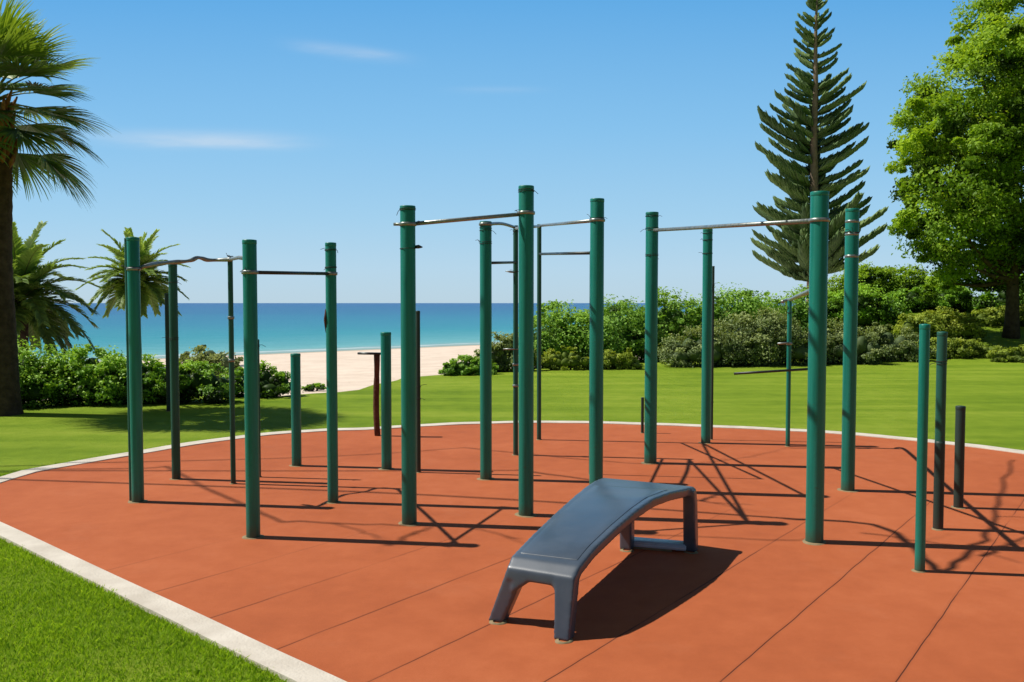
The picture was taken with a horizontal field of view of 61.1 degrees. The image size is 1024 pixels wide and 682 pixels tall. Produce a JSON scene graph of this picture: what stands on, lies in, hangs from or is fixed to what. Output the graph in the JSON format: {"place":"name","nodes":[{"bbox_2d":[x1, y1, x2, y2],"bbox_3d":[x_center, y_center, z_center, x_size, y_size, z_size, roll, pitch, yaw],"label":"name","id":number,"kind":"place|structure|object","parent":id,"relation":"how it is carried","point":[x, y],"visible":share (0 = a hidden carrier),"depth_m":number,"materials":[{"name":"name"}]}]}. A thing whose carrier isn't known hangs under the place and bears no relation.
{"place":"outdoors","nodes":[
{"label":"outdoors","id":0,"kind":"place"},
{"bbox_2d":[44,310,773,399],"bbox_3d":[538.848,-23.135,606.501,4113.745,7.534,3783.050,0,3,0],"label":"beach","id":1,"kind":"structure","parent":0,"point":[355,370],"depth_m":32.61,"materials":[{"name":"beige sand"}]},
{"bbox_2d":[12,221,105,357],"bbox_3d":[-13.727,-1.075,23.966,4.376,4.663,4.333,0,3,0],"label":"feather palm","id":2,"kind":"object","parent":1,"relation":"on","point":[38,311],"visible":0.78,"depth_m":23.65,"materials":[{"name":"green plant"}]},
{"bbox_2d":[75,227,190,349],"bbox_3d":[-14.729,-1.679,33.971,3.920,5.657,3.869,2,3,31],"label":"fan palm","id":3,"kind":"object","parent":1,"relation":"on","point":[152,294],"visible":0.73,"depth_m":33.37,"materials":[{"name":"green plant"}]},
{"bbox_2d":[179,345,243,378],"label":"dune bush","id":4,"kind":"object","parent":1,"relation":"on","point":[211,356],"visible":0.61,"depth_m":23.83,"materials":[{"name":"green plant"}]},
{"bbox_2d":[301,382,325,390],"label":"bush","id":5,"kind":"object","parent":1,"relation":"on","point":[313,386],"visible":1,"depth_m":17.57,"materials":[{"name":"green plant"}]},
{"bbox_2d":[29,303,794,360],"bbox_3d":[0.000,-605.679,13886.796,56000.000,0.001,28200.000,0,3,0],"label":"sea","id":6,"kind":"structure","parent":0,"point":[291,327],"depth_m":118.13,"materials":[{"name":"blue liquid"}]},
{"bbox_2d":[0,305,1023,681],"bbox_3d":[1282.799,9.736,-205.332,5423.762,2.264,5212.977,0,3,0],"label":"lawn","id":7,"kind":"structure","parent":0,"point":[988,393],"depth_m":14.12,"materials":[{"name":"green plant"}]},
{"bbox_2d":[17,335,69,408],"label":"hedge bush","id":8,"kind":"object","parent":7,"relation":"on","point":[30,372],"visible":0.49,"depth_m":14.68,"materials":[{"name":"green plant"}]},
{"bbox_2d":[0,0,119,416],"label":"fan palm","id":9,"kind":"object","parent":7,"relation":"on","point":[23,45],"visible":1,"depth_m":13.44,"materials":[{"name":"green plant"}]},
{"bbox_2d":[24,343,126,406],"bbox_3d":[-7.410,0.650,15.122,1.844,1.230,1.378,0,3,0],"label":"hedge bush","id":10,"kind":"object","parent":7,"relation":"on","point":[79,386],"visible":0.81,"depth_m":14.79,"materials":[{"name":"green plant"}]},
{"bbox_2d":[93,354,188,403],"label":"hedge bush","id":11,"kind":"object","parent":7,"relation":"on","point":[152,374],"visible":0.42,"depth_m":14.93,"materials":[{"name":"green plant"}]},
{"bbox_2d":[0,472,288,681],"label":"grass","id":12,"kind":"structure","parent":7,"relation":"on","point":[7,644],"depth_m":4.50,"materials":[{"name":"green plant"}]},
{"bbox_2d":[164,293,170,410],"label":"exercise post","id":13,"kind":"object","parent":7,"relation":"on","point":[167,353],"visible":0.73,"depth_m":13.98,"materials":[{"name":"green metal"}]},
{"bbox_2d":[144,359,243,404],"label":"hedge bush","id":14,"kind":"object","parent":7,"relation":"on","point":[207,384],"visible":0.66,"depth_m":15.11,"materials":[{"name":"green plant"}]},
{"bbox_2d":[219,360,304,398],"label":"hedge bush","id":15,"kind":"object","parent":7,"relation":"on","point":[276,384],"visible":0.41,"depth_m":16.15,"materials":[{"name":"green plant"}]},
{"bbox_2d":[437,354,498,375],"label":"bush","id":16,"kind":"object","parent":7,"relation":"on","point":[455,367],"visible":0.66,"depth_m":21.36,"materials":[{"name":"green plant"}]},
{"bbox_2d":[473,331,536,371],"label":"bush","id":17,"kind":"object","parent":7,"relation":"on","point":[502,358],"visible":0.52,"depth_m":22.57,"materials":[{"name":"green plant"}]},
{"bbox_2d":[0,423,1023,681],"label":"rubber court","id":18,"kind":"object","parent":7,"relation":"on","point":[358,583],"visible":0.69,"depth_m":5.91,"materials":[{"name":"rubber"}]},
{"bbox_2d":[120,238,131,500],"bbox_3d":[-3.352,0.279,7.560,0.124,2.349,0.059,1,3,28],"label":"exercise post","id":19,"kind":"object","parent":18,"relation":"on","point":[127,358],"visible":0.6,"depth_m":7.53,"materials":[{"name":"green metal"}]},
{"bbox_2d":[163,264,182,479],"bbox_3d":[-3.326,0.328,8.511,0.181,2.166,0.133,0,3,0],"label":"exercise post","id":20,"kind":"object","parent":18,"relation":"on","point":[174,368],"visible":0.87,"depth_m":8.47,"materials":[{"name":"green metal"}]},
{"bbox_2d":[126,237,341,538],"bbox_3d":[-2.303,0.284,7.399,2.048,2.353,1.251,2,3,39],"label":"pull up frame","id":21,"kind":"object","parent":18,"relation":"on","point":[249,271],"visible":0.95,"depth_m":7.45,"materials":[{"name":"green paint"}]},
{"bbox_2d":[258,339,265,476],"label":"exercise post","id":22,"kind":"object","parent":18,"relation":"on","point":[259,407],"visible":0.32,"depth_m":8.60,"materials":[{"name":"green metal"}]},
{"bbox_2d":[289,353,303,466],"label":"exercise post","id":23,"kind":"object","parent":18,"relation":"on","point":[295,359],"visible":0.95,"depth_m":9.18,"materials":[{"name":"green metal"}]},
{"bbox_2d":[357,352,380,435],"bbox_3d":[-1.857,0.708,11.315,0.300,1.126,0.090,0,3,0],"label":"post","id":24,"kind":"object","parent":18,"relation":"on","point":[376,387],"visible":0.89,"depth_m":11.28,"materials":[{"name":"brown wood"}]},
{"bbox_2d":[379,332,394,469],"bbox_3d":[-1.311,0.647,9.030,0.185,1.485,0.143,0,3,0],"label":"exercise post","id":25,"kind":"object","parent":18,"relation":"on","point":[386,436],"visible":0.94,"depth_m":8.99,"materials":[{"name":"green metal"}]},
{"bbox_2d":[416,311,426,472],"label":"exercise post","id":26,"kind":"object","parent":18,"relation":"on","point":[418,426],"visible":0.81,"depth_m":8.83,"materials":[{"name":"metal"}]},
{"bbox_2d":[393,185,605,525],"bbox_3d":[0.334,0.016,8.681,1.427,2.775,4.478,1,3,15],"label":"pull up frame","id":27,"kind":"object","parent":18,"relation":"on","point":[407,223],"visible":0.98,"depth_m":7.04,"materials":[{"name":"green paint"}]},
{"bbox_2d":[489,478,697,643],"bbox_3d":[0.556,1.248,5.367,0.751,0.517,2.019,1,3,27],"label":"exercise bench","id":28,"kind":"object","parent":18,"relation":"on","point":[558,551],"visible":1,"depth_m":4.99,"materials":[{"name":"grey plastic"}]},
{"bbox_2d":[641,397,643,432],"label":"exercise post","id":29,"kind":"object","parent":18,"relation":"on","point":[642,414],"visible":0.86,"depth_m":11.54,"materials":[{"name":"green metal"}]},
{"bbox_2d":[698,229,712,443],"bbox_3d":[2.399,-0.032,10.694,0.197,2.694,0.168,0,3,0],"label":"exercise post","id":30,"kind":"object","parent":18,"relation":"on","point":[707,239],"visible":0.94,"depth_m":10.64,"materials":[{"name":"green metal"}]},
{"bbox_2d":[710,266,714,439],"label":"exercise post","id":31,"kind":"object","parent":18,"relation":"on","point":[712,339],"visible":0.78,"depth_m":10.95,"materials":[{"name":"green metal"}]},
{"bbox_2d":[641,191,829,545],"bbox_3d":[2.072,0.029,8.570,1.791,2.759,4.590,1,3,17],"label":"pull up frame","id":32,"kind":"object","parent":18,"relation":"on","point":[818,220],"visible":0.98,"depth_m":6.24,"materials":[{"name":"green paint"}]},
{"bbox_2d":[837,208,859,491],"bbox_3d":[3.111,0.111,7.969,0.192,2.648,0.192,0,3,0],"label":"exercise post","id":33,"kind":"object","parent":18,"relation":"on","point":[851,269],"visible":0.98,"depth_m":7.93,"materials":[{"name":"green metal"}]},
{"bbox_2d":[911,324,929,572],"bbox_3d":[2.640,0.715,5.579,0.107,1.651,0.086,0,3,0],"label":"exercise post","id":34,"kind":"object","parent":18,"relation":"on","point":[922,442],"visible":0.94,"depth_m":5.55,"materials":[{"name":"green metal"}]},
{"bbox_2d":[930,331,947,530],"bbox_3d":[3.268,0.710,6.644,0.121,1.568,0.144,-1,3,-23],"label":"exercise post","id":35,"kind":"object","parent":18,"relation":"on","point":[939,446],"visible":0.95,"depth_m":6.60,"materials":[{"name":"green metal"}]},
{"bbox_2d":[951,405,965,508],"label":"exercise post","id":36,"kind":"object","parent":18,"relation":"on","point":[959,455],"visible":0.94,"depth_m":7.30,"materials":[{"name":"metal"}]},
{"bbox_2d":[0,421,1023,681],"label":"kerb","id":37,"kind":"structure","parent":7,"relation":"on","point":[278,663],"depth_m":5.31,"materials":[{"name":"concrete"}]},
{"bbox_2d":[534,345,588,370],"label":"bush","id":38,"kind":"object","parent":7,"relation":"on","point":[565,360],"visible":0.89,"depth_m":22.68,"materials":[{"name":"green plant"}]},
{"bbox_2d":[518,299,622,368],"bbox_3d":[1.425,-0.111,24.482,3.310,2.152,2.390,0,3,0],"label":"bush","id":39,"kind":"object","parent":7,"relation":"on","point":[557,330],"visible":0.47,"depth_m":24.06,"materials":[{"name":"green plant"}]},
{"bbox_2d":[583,347,643,369],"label":"bush","id":40,"kind":"object","parent":7,"relation":"on","point":[612,360],"visible":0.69,"depth_m":22.82,"materials":[{"name":"green plant"}]},
{"bbox_2d":[573,294,674,361],"bbox_3d":[3.367,-0.306,26.946,3.320,2.323,2.860,-1,3,-17],"label":"bush","id":41,"kind":"object","parent":7,"relation":"on","point":[631,324],"visible":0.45,"depth_m":26.29,"materials":[{"name":"green plant"}]},
{"bbox_2d":[641,286,728,355],"bbox_3d":[5.655,-0.536,29.967,3.735,2.760,2.590,0,3,0],"label":"bush","id":42,"kind":"object","parent":7,"relation":"on","point":[679,318],"visible":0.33,"depth_m":29.39,"materials":[{"name":"green plant"}]},
{"bbox_2d":[657,325,752,367],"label":"bush","id":43,"kind":"object","parent":7,"relation":"on","point":[686,353],"visible":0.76,"depth_m":23.71,"materials":[{"name":"green plant"}]},
{"bbox_2d":[690,282,797,331],"bbox_3d":[7.870,-0.696,30.903,4.402,2.810,3.471,0,3,0],"label":"bush","id":44,"kind":"object","parent":7,"relation":"on","point":[737,306],"visible":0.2,"depth_m":30.12,"materials":[{"name":"green plant"}]},
{"bbox_2d":[714,306,807,366],"bbox_3d":[7.116,-0.044,24.428,3.452,1.870,2.261,0,3,0],"label":"bush","id":45,"kind":"object","parent":7,"relation":"on","point":[762,337],"visible":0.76,"depth_m":24.18,"materials":[{"name":"green plant"}]},
{"bbox_2d":[749,284,833,332],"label":"bush","id":46,"kind":"object","parent":7,"relation":"on","point":[801,308],"visible":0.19,"depth_m":32.09,"materials":[{"name":"green plant"}]},
{"bbox_2d":[750,0,888,301],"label":"layered pine","id":47,"kind":"object","parent":7,"relation":"on","point":[796,184],"visible":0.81,"depth_m":44.42,"materials":[{"name":"green plant"}]},
{"bbox_2d":[798,317,892,364],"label":"bush","id":48,"kind":"object","parent":7,"relation":"on","point":[870,351],"visible":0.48,"depth_m":24.70,"materials":[{"name":"green plant"}]},
{"bbox_2d":[803,280,911,334],"bbox_3d":[12.821,-1.169,32.947,4.608,2.264,2.617,0,3,0],"label":"bush","id":49,"kind":"object","parent":7,"relation":"on","point":[874,308],"visible":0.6,"depth_m":32.34,"materials":[{"name":"green plant"}]},
{"bbox_2d":[857,322,936,361],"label":"bush","id":50,"kind":"object","parent":7,"relation":"on","point":[904,347],"visible":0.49,"depth_m":25.72,"materials":[{"name":"green plant"}]},
{"bbox_2d":[827,260,972,299],"bbox_3d":[17.486,-2.390,39.861,6.877,2.696,3.332,0,3,0],"label":"bush","id":51,"kind":"object","parent":7,"relation":"on","point":[891,278],"visible":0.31,"depth_m":39.27,"materials":[{"name":"green plant"}]},
{"bbox_2d":[892,306,986,339],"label":"bush","id":52,"kind":"object","parent":7,"relation":"on","point":[955,324],"visible":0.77,"depth_m":29.64,"materials":[{"name":"green plant"}]},
{"bbox_2d":[881,285,1004,312],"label":"bush","id":53,"kind":"object","parent":7,"relation":"on","point":[948,298],"visible":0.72,"depth_m":36.39,"materials":[{"name":"green plant"}]},
{"bbox_2d":[883,0,1023,338],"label":"broadleaf tree","id":54,"kind":"object","parent":7,"relation":"on","point":[978,196],"visible":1,"depth_m":28.19,"materials":[{"name":"green plant"}]},
{"bbox_2d":[915,337,1006,358],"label":"bush","id":55,"kind":"object","parent":7,"relation":"on","point":[960,348],"visible":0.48,"depth_m":26.28,"materials":[{"name":"green plant"}]},
{"bbox_2d":[971,304,1023,326],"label":"bush","id":56,"kind":"object","parent":7,"relation":"on","point":[991,316],"visible":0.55,"depth_m":32.27,"materials":[{"name":"green plant"}]},
{"bbox_2d":[986,344,1023,362],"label":"bush","id":57,"kind":"object","parent":7,"relation":"on","point":[1014,354],"visible":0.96,"depth_m":25.34,"materials":[{"name":"green plant"}]},
{"bbox_2d":[986,274,1023,305],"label":"bush","id":58,"kind":"object","parent":7,"relation":"on","point":[1003,298],"visible":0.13,"depth_m":37.51,"materials":[{"name":"green plant"}]},
{"bbox_2d":[0,0,1023,302],"label":"sky","id":59,"kind":"structure","parent":0,"point":[293,128],"materials":[{"name":"blue"}]}
]}

